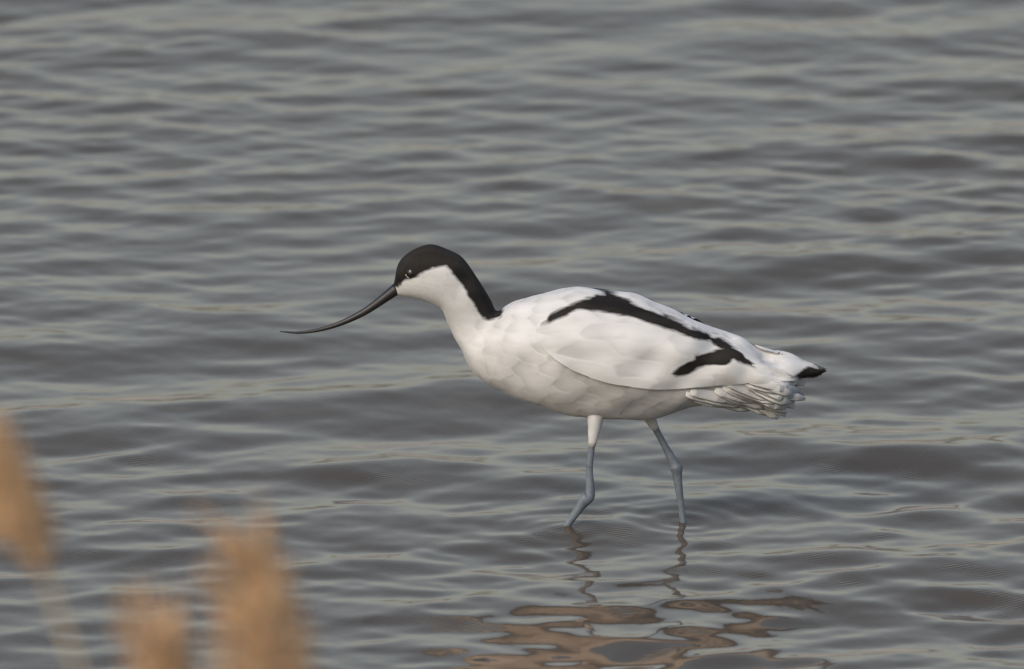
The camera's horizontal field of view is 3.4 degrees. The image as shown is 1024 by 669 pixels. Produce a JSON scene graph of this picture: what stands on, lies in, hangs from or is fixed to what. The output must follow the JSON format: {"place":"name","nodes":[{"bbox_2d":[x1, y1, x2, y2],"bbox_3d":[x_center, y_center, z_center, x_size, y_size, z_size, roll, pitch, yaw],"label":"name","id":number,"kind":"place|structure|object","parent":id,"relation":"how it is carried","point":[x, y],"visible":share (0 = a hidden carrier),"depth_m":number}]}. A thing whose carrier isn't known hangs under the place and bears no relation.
{"place":"outdoors","nodes":[
{"label":"outdoors","id":0,"kind":"place"},
{"bbox_2d":[0,0,1023,668],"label":"water","id":1,"kind":"structure","parent":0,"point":[204,204],"depth_m":14.92},
{"bbox_2d":[280,244,826,525],"bbox_3d":[0.033,0.065,14.013,0.441,0.280,0.094,0,11,0],"label":"avocet","id":2,"kind":"object","parent":1,"relation":"on","point":[595,357],"visible":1,"depth_m":13.98},
{"label":"lagoon water","id":3,"kind":"structure","parent":0,"visible":0},
{"bbox_2d":[0,413,81,668],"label":"reed","id":4,"kind":"object","parent":3,"relation":"on","point":[27,525],"visible":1,"depth_m":8.40},
{"bbox_2d":[112,576,197,668],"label":"reed","id":5,"kind":"object","parent":3,"relation":"on","point":[159,642],"visible":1,"depth_m":8.59},
{"bbox_2d":[190,493,313,668],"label":"reed","id":6,"kind":"object","parent":3,"relation":"on","point":[253,615],"visible":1,"depth_m":8.49}
]}

